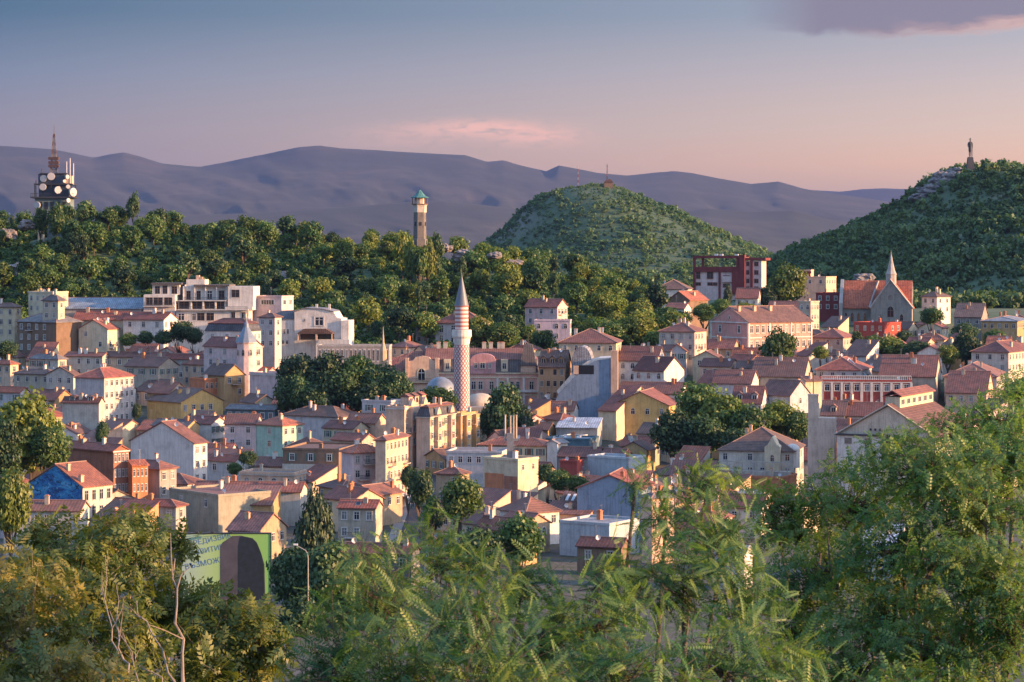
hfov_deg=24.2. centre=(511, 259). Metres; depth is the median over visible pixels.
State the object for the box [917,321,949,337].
house
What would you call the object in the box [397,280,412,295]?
broadleaf tree
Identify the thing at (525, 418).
broadleaf tree
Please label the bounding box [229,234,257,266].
broadleaf tree
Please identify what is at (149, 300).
window
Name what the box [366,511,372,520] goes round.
window
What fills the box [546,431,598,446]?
house
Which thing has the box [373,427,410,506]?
house
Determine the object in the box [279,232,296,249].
broadleaf tree
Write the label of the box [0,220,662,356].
undergrowth
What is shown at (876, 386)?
window
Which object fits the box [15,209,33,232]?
broadleaf tree
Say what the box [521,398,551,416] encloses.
house
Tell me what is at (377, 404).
house
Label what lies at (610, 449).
house
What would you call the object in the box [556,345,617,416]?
building
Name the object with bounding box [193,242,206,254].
broadleaf tree
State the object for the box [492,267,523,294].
broadleaf tree
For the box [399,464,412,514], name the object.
broadleaf tree
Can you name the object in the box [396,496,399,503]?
window
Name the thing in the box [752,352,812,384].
house
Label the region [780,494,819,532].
house
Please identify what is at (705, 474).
house
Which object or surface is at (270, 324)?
house
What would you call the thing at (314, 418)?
house
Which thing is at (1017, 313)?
house
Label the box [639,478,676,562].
house
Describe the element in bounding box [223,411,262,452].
house
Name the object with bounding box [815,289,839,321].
house
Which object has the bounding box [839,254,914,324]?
church
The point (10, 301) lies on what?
broadleaf tree
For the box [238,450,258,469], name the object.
shrub
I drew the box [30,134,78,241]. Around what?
transmitter tower
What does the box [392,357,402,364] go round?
house
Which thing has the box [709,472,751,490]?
house
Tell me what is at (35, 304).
house
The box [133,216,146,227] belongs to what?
broadleaf tree
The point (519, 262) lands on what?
rock
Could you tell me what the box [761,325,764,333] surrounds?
window
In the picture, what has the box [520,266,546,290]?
broadleaf tree
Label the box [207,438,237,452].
house
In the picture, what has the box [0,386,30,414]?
house
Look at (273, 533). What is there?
window
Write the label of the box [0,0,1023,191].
sky
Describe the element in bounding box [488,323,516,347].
broadleaf tree
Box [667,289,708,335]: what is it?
house
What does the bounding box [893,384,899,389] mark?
window
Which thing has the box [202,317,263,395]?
house
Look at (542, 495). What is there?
house
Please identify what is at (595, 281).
broadleaf tree
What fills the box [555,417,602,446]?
house
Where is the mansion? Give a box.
[709,305,813,353]
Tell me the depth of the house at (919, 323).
837.57 m
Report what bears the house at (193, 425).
on the ground
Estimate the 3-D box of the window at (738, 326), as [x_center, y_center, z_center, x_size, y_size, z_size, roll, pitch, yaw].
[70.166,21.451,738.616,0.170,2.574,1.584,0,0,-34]
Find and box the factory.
[834,384,973,515]
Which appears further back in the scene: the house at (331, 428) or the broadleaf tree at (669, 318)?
the broadleaf tree at (669, 318)
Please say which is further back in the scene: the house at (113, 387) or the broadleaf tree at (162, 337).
the broadleaf tree at (162, 337)
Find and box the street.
[399,474,435,587]
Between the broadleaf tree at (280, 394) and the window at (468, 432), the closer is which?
the window at (468, 432)
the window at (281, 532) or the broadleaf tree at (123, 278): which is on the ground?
the broadleaf tree at (123, 278)
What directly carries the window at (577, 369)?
in the building at (589, 385)
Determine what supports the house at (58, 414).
on the ground
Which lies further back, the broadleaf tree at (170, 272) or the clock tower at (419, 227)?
the clock tower at (419, 227)
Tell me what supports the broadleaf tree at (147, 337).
on the ground
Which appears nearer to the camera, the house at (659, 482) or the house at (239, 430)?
the house at (659, 482)
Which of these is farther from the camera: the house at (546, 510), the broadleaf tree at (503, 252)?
the broadleaf tree at (503, 252)
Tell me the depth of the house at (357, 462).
522.04 m
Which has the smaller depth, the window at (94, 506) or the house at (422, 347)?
the window at (94, 506)
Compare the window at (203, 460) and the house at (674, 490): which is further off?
the window at (203, 460)
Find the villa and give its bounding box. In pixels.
[276,304,353,361]
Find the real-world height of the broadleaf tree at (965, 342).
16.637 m
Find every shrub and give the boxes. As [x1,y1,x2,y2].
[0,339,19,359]
[118,332,138,350]
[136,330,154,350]
[227,462,242,475]
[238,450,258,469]
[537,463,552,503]
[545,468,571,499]
[565,475,589,492]
[676,311,693,322]
[690,302,715,329]
[711,298,731,314]
[736,301,754,305]
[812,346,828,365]
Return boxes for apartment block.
[143,275,259,352]
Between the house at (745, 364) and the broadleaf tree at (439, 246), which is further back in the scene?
the broadleaf tree at (439, 246)
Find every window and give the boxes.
[30,360,35,365]
[37,360,42,366]
[39,202,65,208]
[85,490,88,500]
[92,489,95,500]
[92,505,95,515]
[99,488,103,499]
[107,487,110,498]
[139,368,144,374]
[146,297,152,305]
[150,369,155,374]
[153,297,162,305]
[155,286,159,293]
[160,368,164,374]
[162,285,167,293]
[162,471,166,479]
[162,486,166,494]
[164,297,172,305]
[166,509,171,518]
[170,470,174,478]
[171,286,176,293]
[178,301,189,308]
[178,313,184,320]
[179,508,182,517]
[186,290,190,299]
[192,301,201,308]
[192,313,195,320]
[195,446,199,453]
[195,460,199,467]
[196,290,200,299]
[197,312,204,320]
[202,445,205,452]
[202,459,205,466]
[204,301,214,308]
[206,312,213,320]
[207,290,211,299]
[212,426,216,432]
[212,463,216,470]
[216,301,224,308]
[217,425,221,432]
[218,290,224,299]
[230,426,234,432]
[231,289,239,297]
[231,312,235,317]
[260,300,274,304]
[272,532,274,541]
[280,530,283,539]
[287,453,295,460]
[300,334,333,339]
[306,453,314,460]
[314,316,324,325]
[324,430,330,437]
[325,454,333,461]
[341,511,346,519]
[341,527,347,535]
[345,349,347,360]
[353,511,359,520]
[353,527,359,536]
[355,455,360,463]
[355,470,359,477]
[365,404,372,410]
[365,455,370,462]
[365,469,370,477]
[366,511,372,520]
[372,349,374,361]
[380,405,386,411]
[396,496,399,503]
[417,367,425,380]
[431,460,435,467]
[439,325,443,332]
[439,334,443,340]
[439,461,443,468]
[458,456,462,462]
[467,419,470,426]
[467,431,470,438]
[467,456,471,462]
[471,381,475,389]
[476,456,480,462]
[478,381,482,389]
[479,362,485,368]
[489,381,493,389]
[515,448,521,454]
[525,448,532,455]
[529,381,533,389]
[536,448,544,455]
[551,514,555,522]
[573,365,593,373]
[584,549,591,559]
[678,353,684,358]
[707,272,712,278]
[723,453,727,459]
[737,325,740,333]
[747,453,752,460]
[749,511,754,519]
[755,325,759,333]
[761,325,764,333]
[784,324,787,332]
[785,454,789,461]
[796,324,799,332]
[807,324,810,332]
[824,384,829,390]
[834,384,839,390]
[844,384,849,390]
[844,437,851,443]
[854,384,859,390]
[863,312,866,320]
[864,384,869,391]
[873,384,879,391]
[883,384,889,391]
[886,305,893,317]
[887,294,893,299]
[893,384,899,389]
[975,353,979,359]
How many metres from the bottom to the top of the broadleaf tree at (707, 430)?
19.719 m
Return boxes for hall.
[65,297,143,317]
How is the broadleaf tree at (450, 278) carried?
on the ground
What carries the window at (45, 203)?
in the transmitter tower at (55, 187)
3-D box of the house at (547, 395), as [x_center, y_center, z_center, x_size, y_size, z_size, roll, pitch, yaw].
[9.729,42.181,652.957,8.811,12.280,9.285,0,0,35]
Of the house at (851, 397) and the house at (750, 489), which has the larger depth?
the house at (851, 397)
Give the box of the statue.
[966,138,974,171]
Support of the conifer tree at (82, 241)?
on the ground
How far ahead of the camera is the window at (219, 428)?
607.22 m
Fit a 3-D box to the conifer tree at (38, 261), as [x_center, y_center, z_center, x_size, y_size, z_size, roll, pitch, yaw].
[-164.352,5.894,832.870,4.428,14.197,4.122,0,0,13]
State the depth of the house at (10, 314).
745.98 m
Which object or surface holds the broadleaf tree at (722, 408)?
on the ground
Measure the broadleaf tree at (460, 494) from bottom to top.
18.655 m
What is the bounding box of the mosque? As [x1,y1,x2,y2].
[426,377,489,411]
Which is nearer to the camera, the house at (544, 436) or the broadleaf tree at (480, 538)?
the broadleaf tree at (480, 538)
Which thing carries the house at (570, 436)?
on the ground
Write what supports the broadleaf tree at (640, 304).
on the ground
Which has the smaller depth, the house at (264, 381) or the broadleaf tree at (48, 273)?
the house at (264, 381)
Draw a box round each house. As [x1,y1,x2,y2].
[0,298,22,350]
[0,354,20,385]
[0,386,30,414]
[0,498,28,538]
[1,351,27,370]
[4,494,90,557]
[12,364,51,390]
[16,313,83,356]
[24,468,47,479]
[25,342,58,367]
[27,349,68,369]
[28,286,68,316]
[29,381,70,408]
[29,460,114,521]
[41,289,66,320]
[44,401,61,424]
[45,360,79,394]
[53,403,61,411]
[58,420,91,439]
[61,393,105,429]
[62,435,130,493]
[64,348,108,373]
[73,306,132,350]
[73,363,136,421]
[77,316,120,351]
[83,420,122,444]
[87,436,122,443]
[89,499,125,525]
[106,499,159,562]
[107,344,168,370]
[109,417,139,451]
[112,485,134,499]
[113,492,147,500]
[122,308,177,350]
[124,352,180,387]
[127,449,149,498]
[128,418,209,479]
[129,343,158,350]
[134,386,136,402]
[136,379,175,405]
[136,419,155,434]
[145,375,184,398]
[145,386,224,418]
[146,453,179,498]
[148,493,188,538]
[150,411,200,434]
[159,344,190,352]
[166,348,203,383]
[169,477,270,531]
[177,473,203,486]
[181,352,203,386]
[183,408,215,418]
[189,372,216,395]
[193,408,223,441]
[194,475,257,485]
[199,414,225,419]
[201,359,246,410]
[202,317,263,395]
[204,313,261,342]
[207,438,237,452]
[207,444,245,480]
[207,447,253,479]
[221,485,281,518]
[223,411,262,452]
[224,398,284,419]
[225,510,288,558]
[238,390,273,403]
[239,463,308,484]
[249,368,279,398]
[252,447,282,468]
[254,289,293,324]
[255,411,304,456]
[257,310,283,368]
[257,478,308,525]
[258,366,274,370]
[282,438,360,473]
[283,400,353,440]
[284,428,321,446]
[306,463,338,499]
[316,473,361,503]
[317,342,391,367]
[321,416,369,440]
[323,475,384,531]
[329,429,374,446]
[336,493,383,543]
[339,438,374,484]
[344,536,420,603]
[346,408,385,437]
[359,481,404,524]
[361,395,400,416]
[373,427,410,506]
[385,391,429,468]
[392,336,421,356]
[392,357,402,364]
[398,349,418,356]
[413,340,436,350]
[415,397,457,471]
[416,305,439,344]
[424,438,453,474]
[433,460,471,500]
[435,311,489,343]
[441,487,511,538]
[446,444,506,486]
[451,505,495,545]
[456,406,480,446]
[472,501,538,565]
[476,432,547,460]
[480,421,487,440]
[483,445,538,491]
[486,429,506,439]
[496,486,562,543]
[504,503,552,552]
[506,427,542,438]
[510,340,542,356]
[511,489,538,501]
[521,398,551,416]
[522,424,549,439]
[524,295,568,325]
[532,414,547,421]
[533,420,555,435]
[534,319,571,343]
[537,347,571,398]
[538,461,555,470]
[538,468,554,489]
[538,482,556,503]
[539,392,555,400]
[542,406,574,425]
[545,436,569,469]
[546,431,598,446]
[550,500,593,538]
[551,399,578,416]
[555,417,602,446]
[555,473,599,499]
[557,327,622,359]
[557,441,603,472]
[559,434,587,437]
[559,456,583,475]
[559,505,639,555]
[561,490,576,500]
[575,467,655,539]
[575,525,631,574]
[587,444,645,475]
[597,385,641,440]
[601,445,632,453]
[617,387,679,434]
[618,343,664,388]
[618,433,660,465]
[619,378,686,398]
[621,435,656,469]
[626,469,653,480]
[632,355,685,381]
[635,418,660,436]
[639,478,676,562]
[653,457,686,483]
[653,475,663,487]
[655,478,674,490]
[656,340,674,355]
[657,279,693,310]
[657,317,707,375]
[661,450,677,462]
[663,474,692,490]
[666,295,691,323]
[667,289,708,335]
[668,487,692,523]
[669,339,688,377]
[669,460,718,479]
[674,499,730,522]
[674,502,740,555]
[675,445,710,459]
[678,501,735,519]
[679,467,730,488]
[686,490,737,506]
[692,348,723,383]
[695,370,715,390]
[699,351,736,377]
[706,335,739,357]
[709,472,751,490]
[712,365,759,396]
[712,443,720,459]
[713,544,752,589]
[717,424,805,492]
[726,489,772,538]
[730,345,760,356]
[730,351,758,359]
[732,385,768,411]
[733,356,753,368]
[735,287,761,304]
[738,487,769,497]
[747,463,796,499]
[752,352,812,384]
[765,379,810,412]
[768,300,798,308]
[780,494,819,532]
[795,271,836,300]
[795,342,828,373]
[798,294,819,328]
[798,436,807,446]
[800,372,822,416]
[804,447,836,484]
[812,327,823,343]
[812,327,851,351]
[814,353,873,376]
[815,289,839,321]
[820,315,849,332]
[820,373,912,401]
[820,397,847,419]
[826,342,844,363]
[828,351,853,362]
[836,417,858,431]
[842,394,861,401]
[843,339,879,362]
[845,400,882,418]
[853,318,900,337]
[863,522,904,580]
[864,354,881,375]
[878,352,941,402]
[891,320,917,336]
[906,332,934,344]
[916,321,944,326]
[916,343,948,379]
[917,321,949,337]
[918,330,947,344]
[920,287,951,323]
[940,336,965,369]
[942,360,1005,401]
[945,367,993,413]
[953,302,988,340]
[966,398,1007,419]
[969,337,1023,382]
[980,311,1023,345]
[985,331,1012,344]
[1015,310,1023,317]
[1015,336,1023,344]
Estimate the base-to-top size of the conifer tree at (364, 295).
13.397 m
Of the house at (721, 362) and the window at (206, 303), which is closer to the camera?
the house at (721, 362)
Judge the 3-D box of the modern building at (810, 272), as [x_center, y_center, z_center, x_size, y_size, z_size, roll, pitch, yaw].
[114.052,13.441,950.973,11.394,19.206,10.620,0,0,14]
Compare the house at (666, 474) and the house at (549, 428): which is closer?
the house at (666, 474)
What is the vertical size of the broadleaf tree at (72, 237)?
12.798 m
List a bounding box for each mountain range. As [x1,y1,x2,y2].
[0,146,890,221]
[7,201,851,259]
[815,188,907,201]
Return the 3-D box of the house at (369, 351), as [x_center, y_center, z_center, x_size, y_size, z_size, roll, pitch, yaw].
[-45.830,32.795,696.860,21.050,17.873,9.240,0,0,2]
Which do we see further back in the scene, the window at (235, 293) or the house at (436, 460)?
the window at (235, 293)
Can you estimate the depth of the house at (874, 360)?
707.97 m
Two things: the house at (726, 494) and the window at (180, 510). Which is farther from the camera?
the house at (726, 494)
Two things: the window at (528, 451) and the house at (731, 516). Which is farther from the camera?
the window at (528, 451)
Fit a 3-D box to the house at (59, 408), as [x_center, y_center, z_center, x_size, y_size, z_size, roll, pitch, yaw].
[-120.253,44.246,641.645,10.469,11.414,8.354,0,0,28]
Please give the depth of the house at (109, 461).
502.54 m
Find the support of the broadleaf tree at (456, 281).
on the ground
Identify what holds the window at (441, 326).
in the house at (446, 324)
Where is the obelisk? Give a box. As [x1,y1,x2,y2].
[379,329,386,366]
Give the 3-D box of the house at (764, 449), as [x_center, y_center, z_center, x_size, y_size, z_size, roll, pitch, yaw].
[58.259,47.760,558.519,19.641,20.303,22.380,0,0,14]
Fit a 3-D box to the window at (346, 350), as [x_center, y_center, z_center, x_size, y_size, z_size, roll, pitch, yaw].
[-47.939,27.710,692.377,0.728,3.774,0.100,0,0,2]
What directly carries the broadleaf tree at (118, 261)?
on the ground
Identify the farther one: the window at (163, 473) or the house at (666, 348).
the house at (666, 348)
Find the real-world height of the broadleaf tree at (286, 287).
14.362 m
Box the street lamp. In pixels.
[293,544,308,600]
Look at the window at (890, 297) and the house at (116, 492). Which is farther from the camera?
the window at (890, 297)
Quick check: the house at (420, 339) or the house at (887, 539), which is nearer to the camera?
the house at (887, 539)
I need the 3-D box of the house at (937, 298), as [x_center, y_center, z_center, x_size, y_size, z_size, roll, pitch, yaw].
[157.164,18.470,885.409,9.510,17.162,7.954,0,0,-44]
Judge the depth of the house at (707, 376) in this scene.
677.72 m
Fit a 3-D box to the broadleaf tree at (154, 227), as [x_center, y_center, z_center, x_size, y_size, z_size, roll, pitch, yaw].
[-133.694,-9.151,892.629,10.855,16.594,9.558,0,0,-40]
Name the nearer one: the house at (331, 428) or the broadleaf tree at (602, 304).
the house at (331, 428)
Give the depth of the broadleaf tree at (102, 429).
560.61 m
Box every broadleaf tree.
[0,210,10,225]
[0,217,7,228]
[0,228,6,243]
[0,261,15,287]
[0,385,65,479]
[0,414,26,473]
[0,464,33,557]
[0,531,149,681]
[3,299,16,303]
[7,501,306,681]
[12,222,21,231]
[14,270,43,294]
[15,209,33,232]
[15,256,35,272]
[17,292,27,310]
[21,307,27,318]
[28,423,72,472]
[32,207,48,238]
[32,242,53,265]
[36,263,62,290]
[46,202,65,247]
[48,253,70,271]
[55,239,74,257]
[59,282,81,296]
[60,219,82,251]
[60,277,75,290]
[62,203,75,223]
[66,230,80,259]
[74,259,103,280]
[75,199,97,220]
[75,207,89,221]
[75,278,91,295]
[82,221,107,258]
[88,286,108,296]
[94,210,101,220]
[94,418,109,441]
[98,206,120,230]
[106,292,116,296]
[107,256,131,274]
[109,265,137,296]
[112,205,128,223]
[119,225,141,252]
[131,403,141,435]
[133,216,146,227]
[134,269,146,281]
[134,508,151,528]
[137,274,150,289]
[140,213,166,248]
[147,208,171,231]
[153,329,172,350]
[159,263,187,281]
[166,210,184,233]
[168,245,182,257]
[169,320,193,352]
[173,252,201,278]
[178,222,189,234]
[186,327,204,352]
[189,223,203,237]
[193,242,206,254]
[194,230,213,247]
[196,248,220,265]
[199,221,220,246]
[204,257,226,277]
[215,223,237,250]
[216,219,235,226]
[222,261,230,273]
[225,232,242,260]
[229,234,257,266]
[230,265,250,285]
[232,214,258,235]
[235,226,255,241]
[250,252,270,272]
[254,275,263,286]
[255,219,279,245]
[260,269,282,288]
[261,288,275,294]
[264,255,275,267]
[266,541,312,607]
[269,496,617,681]
[272,371,299,411]
[274,592,325,636]
[275,352,317,405]
[276,214,297,236]
[277,278,300,300]
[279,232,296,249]
[284,373,314,409]
[285,267,297,277]
[288,270,312,298]
[293,220,314,249]
[296,220,323,252]
[297,536,368,619]
[302,376,339,406]
[304,350,345,384]
[307,253,323,268]
[308,277,334,301]
[310,242,332,263]
[318,297,345,315]
[320,234,326,242]
[321,368,362,408]
[323,231,340,243]
[324,290,345,306]
[330,255,358,280]
[331,237,356,258]
[333,275,349,292]
[334,585,390,628]
[338,353,372,411]
[342,381,382,411]
[343,237,353,244]
[351,296,382,334]
[353,243,369,256]
[357,277,377,294]
[360,361,395,387]
[362,231,378,248]
[362,241,373,260]
[363,230,380,246]
[371,257,385,267]
[374,382,400,399]
[375,240,394,260]
[376,282,396,309]
[377,274,401,300]
[379,231,395,245]
[384,368,414,398]
[385,304,415,341]
[385,306,399,315]
[388,248,396,259]
[392,231,410,279]
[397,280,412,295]
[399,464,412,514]
[400,239,415,280]
[401,283,423,298]
[406,467,434,537]
[410,246,428,283]
[411,311,441,344]
[415,279,435,296]
[421,239,437,281]
[421,493,444,537]
[423,385,460,405]
[428,273,451,303]
[429,301,451,318]
[431,230,444,274]
[438,472,485,540]
[446,301,454,315]
[447,272,462,292]
[448,236,472,262]
[450,294,473,306]
[452,275,469,291]
[455,523,504,593]
[462,250,490,273]
[467,268,491,293]
[468,314,493,347]
[470,305,486,316]
[474,241,489,256]
[480,379,522,433]
[480,409,494,438]
[483,246,497,272]
[485,295,496,309]
[488,321,520,347]
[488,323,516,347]
[489,293,514,318]
[490,256,520,275]
[491,247,511,264]
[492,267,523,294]
[493,309,523,331]
[493,512,548,592]
[507,246,522,259]
[511,402,535,426]
[513,314,523,326]
[515,256,526,270]
[515,289,541,312]
[518,246,543,261]
[519,324,538,344]
[520,256,547,273]
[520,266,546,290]
[524,449,847,681]
[532,330,555,348]
[536,249,551,262]
[543,262,551,272]
[544,268,549,279]
[561,253,589,274]
[563,281,587,312]
[568,262,591,281]
[573,276,587,284]
[583,316,596,329]
[584,285,596,298]
[585,263,606,283]
[587,317,607,329]
[588,276,601,288]
[588,291,615,318]
[594,319,627,338]
[596,285,614,296]
[600,270,628,296]
[606,294,628,312]
[606,311,624,321]
[608,267,628,280]
[620,287,626,297]
[620,311,658,345]
[621,333,631,345]
[624,298,652,316]
[625,278,639,290]
[625,291,642,304]
[632,284,648,293]
[632,308,654,319]
[638,278,652,286]
[642,329,660,345]
[645,281,671,310]
[647,405,693,457]
[648,314,662,328]
[656,306,676,316]
[659,309,689,328]
[672,380,721,422]
[681,412,725,454]
[698,388,750,445]
[709,515,740,594]
[719,427,748,444]
[729,402,775,431]
[738,408,1023,681]
[757,325,797,356]
[760,284,778,304]
[763,399,799,435]
[767,261,808,300]
[784,409,807,442]
[850,331,863,343]
[864,333,883,353]
[879,334,906,353]
[895,330,914,341]
[900,340,930,354]
[913,364,1023,681]
[918,306,944,331]
[936,343,959,373]
[950,322,980,336]
[952,325,981,364]
[982,328,1006,344]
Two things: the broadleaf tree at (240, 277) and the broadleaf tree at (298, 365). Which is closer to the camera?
the broadleaf tree at (298, 365)
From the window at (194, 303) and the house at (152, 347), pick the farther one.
the window at (194, 303)
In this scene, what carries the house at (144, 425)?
on the ground
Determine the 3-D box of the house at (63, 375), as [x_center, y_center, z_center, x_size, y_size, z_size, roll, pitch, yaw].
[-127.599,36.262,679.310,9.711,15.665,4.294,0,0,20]
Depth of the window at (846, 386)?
660.74 m
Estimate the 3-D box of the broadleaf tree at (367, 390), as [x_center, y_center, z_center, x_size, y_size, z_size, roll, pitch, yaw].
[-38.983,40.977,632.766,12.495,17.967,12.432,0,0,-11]
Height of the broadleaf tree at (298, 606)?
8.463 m
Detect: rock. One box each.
[0,228,17,241]
[10,262,18,277]
[18,219,34,229]
[444,243,452,252]
[452,249,472,261]
[486,251,501,259]
[503,259,523,264]
[853,273,875,279]
[908,193,925,201]
[915,183,939,196]
[928,170,956,186]
[946,167,962,173]
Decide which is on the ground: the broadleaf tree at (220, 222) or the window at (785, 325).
the broadleaf tree at (220, 222)
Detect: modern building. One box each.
[693,254,769,299]
[798,270,813,275]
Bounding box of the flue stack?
[504,415,517,457]
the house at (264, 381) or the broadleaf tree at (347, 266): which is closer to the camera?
the house at (264, 381)
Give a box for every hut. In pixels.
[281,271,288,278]
[604,179,612,188]
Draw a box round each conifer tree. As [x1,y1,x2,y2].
[9,215,15,227]
[35,257,44,271]
[74,231,89,260]
[125,191,139,222]
[256,231,261,244]
[260,276,270,294]
[291,479,335,563]
[358,291,368,302]
[370,319,381,336]
[415,285,423,308]
[452,256,466,276]
[547,270,560,296]
[549,254,558,272]
[723,283,732,303]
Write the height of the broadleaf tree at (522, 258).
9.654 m
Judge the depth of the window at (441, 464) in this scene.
582.82 m
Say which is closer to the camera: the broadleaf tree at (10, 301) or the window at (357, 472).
the window at (357, 472)
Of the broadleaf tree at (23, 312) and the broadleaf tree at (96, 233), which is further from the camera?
the broadleaf tree at (96, 233)
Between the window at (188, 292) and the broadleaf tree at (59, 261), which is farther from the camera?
the broadleaf tree at (59, 261)
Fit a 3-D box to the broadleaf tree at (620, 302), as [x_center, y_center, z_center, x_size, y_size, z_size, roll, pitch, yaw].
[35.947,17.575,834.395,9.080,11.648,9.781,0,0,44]
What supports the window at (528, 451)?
in the house at (527, 445)
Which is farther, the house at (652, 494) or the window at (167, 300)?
the window at (167, 300)
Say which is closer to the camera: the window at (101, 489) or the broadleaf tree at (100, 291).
the window at (101, 489)
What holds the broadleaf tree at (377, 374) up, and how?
on the ground
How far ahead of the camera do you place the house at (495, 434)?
602.91 m
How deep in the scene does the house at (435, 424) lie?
590.20 m
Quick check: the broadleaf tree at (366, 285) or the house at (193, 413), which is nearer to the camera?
the house at (193, 413)
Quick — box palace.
[391,333,538,404]
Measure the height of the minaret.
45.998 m
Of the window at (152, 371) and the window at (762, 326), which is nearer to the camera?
the window at (152, 371)
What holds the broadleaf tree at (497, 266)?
on the ground
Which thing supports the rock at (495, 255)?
on the ground
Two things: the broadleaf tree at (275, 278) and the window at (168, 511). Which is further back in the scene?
the broadleaf tree at (275, 278)
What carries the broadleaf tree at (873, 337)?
on the ground
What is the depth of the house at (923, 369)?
677.76 m
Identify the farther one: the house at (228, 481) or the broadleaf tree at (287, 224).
the broadleaf tree at (287, 224)
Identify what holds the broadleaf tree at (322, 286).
on the ground
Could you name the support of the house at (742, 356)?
on the ground
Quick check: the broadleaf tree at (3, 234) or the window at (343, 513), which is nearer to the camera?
the window at (343, 513)
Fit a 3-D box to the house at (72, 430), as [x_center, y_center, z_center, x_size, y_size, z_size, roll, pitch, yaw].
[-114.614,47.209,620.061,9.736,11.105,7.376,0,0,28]
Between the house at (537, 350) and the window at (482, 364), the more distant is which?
the house at (537, 350)
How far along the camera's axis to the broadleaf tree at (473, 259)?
869.86 m
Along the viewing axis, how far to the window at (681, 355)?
716.36 m
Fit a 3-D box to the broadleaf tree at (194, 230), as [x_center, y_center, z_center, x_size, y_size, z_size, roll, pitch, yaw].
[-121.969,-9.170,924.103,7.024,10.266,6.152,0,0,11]
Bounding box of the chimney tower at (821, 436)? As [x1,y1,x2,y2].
[808,370,835,506]
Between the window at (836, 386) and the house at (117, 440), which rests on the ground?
the house at (117, 440)
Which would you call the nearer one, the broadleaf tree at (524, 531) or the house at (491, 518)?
the broadleaf tree at (524, 531)
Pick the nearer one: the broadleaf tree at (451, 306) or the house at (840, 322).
the broadleaf tree at (451, 306)
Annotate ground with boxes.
[0,171,1023,681]
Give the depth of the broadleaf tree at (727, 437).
567.87 m
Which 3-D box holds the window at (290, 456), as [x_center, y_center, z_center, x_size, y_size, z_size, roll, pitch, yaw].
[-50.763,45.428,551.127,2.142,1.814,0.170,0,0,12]
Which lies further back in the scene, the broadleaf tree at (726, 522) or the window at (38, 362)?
the window at (38, 362)
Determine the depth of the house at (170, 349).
726.21 m
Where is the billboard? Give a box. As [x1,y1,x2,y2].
[181,531,271,601]
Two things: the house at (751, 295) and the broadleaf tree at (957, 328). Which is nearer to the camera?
the broadleaf tree at (957, 328)
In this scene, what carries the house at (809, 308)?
on the ground
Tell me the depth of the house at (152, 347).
728.12 m
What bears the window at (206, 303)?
in the apartment block
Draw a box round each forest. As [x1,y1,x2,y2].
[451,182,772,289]
[555,158,1023,284]
[733,159,1023,308]
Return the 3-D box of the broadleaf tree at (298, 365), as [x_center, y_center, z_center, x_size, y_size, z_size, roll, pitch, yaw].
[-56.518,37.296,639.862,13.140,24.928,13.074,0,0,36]
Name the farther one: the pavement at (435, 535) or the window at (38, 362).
the window at (38, 362)
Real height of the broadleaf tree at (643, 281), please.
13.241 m
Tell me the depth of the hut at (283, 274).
865.60 m
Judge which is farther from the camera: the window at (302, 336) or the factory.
the window at (302, 336)
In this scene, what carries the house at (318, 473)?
on the ground
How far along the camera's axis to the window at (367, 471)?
522.18 m
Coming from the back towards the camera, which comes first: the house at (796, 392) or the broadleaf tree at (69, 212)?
the broadleaf tree at (69, 212)
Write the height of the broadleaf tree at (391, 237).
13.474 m
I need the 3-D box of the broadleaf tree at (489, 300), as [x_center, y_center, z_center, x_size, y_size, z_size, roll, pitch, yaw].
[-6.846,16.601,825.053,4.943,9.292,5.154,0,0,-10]
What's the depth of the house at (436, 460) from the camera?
585.38 m
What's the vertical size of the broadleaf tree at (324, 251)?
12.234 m
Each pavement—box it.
[388,498,410,541]
[423,531,438,587]
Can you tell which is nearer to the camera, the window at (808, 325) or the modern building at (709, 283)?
the window at (808, 325)
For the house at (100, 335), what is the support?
on the ground
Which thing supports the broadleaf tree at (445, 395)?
on the ground
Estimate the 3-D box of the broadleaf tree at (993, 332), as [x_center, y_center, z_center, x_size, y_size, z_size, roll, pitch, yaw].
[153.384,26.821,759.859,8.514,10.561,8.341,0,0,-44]
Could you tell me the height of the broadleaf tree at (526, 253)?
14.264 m
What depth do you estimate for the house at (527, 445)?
583.02 m
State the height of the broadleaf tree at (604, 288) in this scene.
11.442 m
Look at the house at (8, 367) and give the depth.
701.54 m
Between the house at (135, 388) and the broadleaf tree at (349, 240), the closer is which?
the house at (135, 388)
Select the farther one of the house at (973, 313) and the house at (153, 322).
the house at (973, 313)
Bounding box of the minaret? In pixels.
[452,270,471,411]
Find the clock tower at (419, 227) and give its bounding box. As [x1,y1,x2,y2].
[411,190,428,281]
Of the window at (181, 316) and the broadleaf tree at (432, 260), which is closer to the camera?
the window at (181, 316)
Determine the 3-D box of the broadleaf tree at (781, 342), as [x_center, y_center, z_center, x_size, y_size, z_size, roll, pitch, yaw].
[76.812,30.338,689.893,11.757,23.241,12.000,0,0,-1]
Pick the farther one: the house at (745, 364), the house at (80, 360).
the house at (80, 360)
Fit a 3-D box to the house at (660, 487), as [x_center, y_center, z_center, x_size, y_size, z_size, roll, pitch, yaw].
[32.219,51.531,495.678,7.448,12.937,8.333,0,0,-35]
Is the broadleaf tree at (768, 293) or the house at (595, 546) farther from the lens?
the broadleaf tree at (768, 293)
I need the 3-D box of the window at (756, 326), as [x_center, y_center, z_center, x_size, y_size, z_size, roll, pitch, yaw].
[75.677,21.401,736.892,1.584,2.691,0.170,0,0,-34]
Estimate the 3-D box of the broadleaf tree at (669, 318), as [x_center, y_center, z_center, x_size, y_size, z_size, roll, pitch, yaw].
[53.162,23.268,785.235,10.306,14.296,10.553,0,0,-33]
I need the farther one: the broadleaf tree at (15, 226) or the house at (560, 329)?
the broadleaf tree at (15, 226)

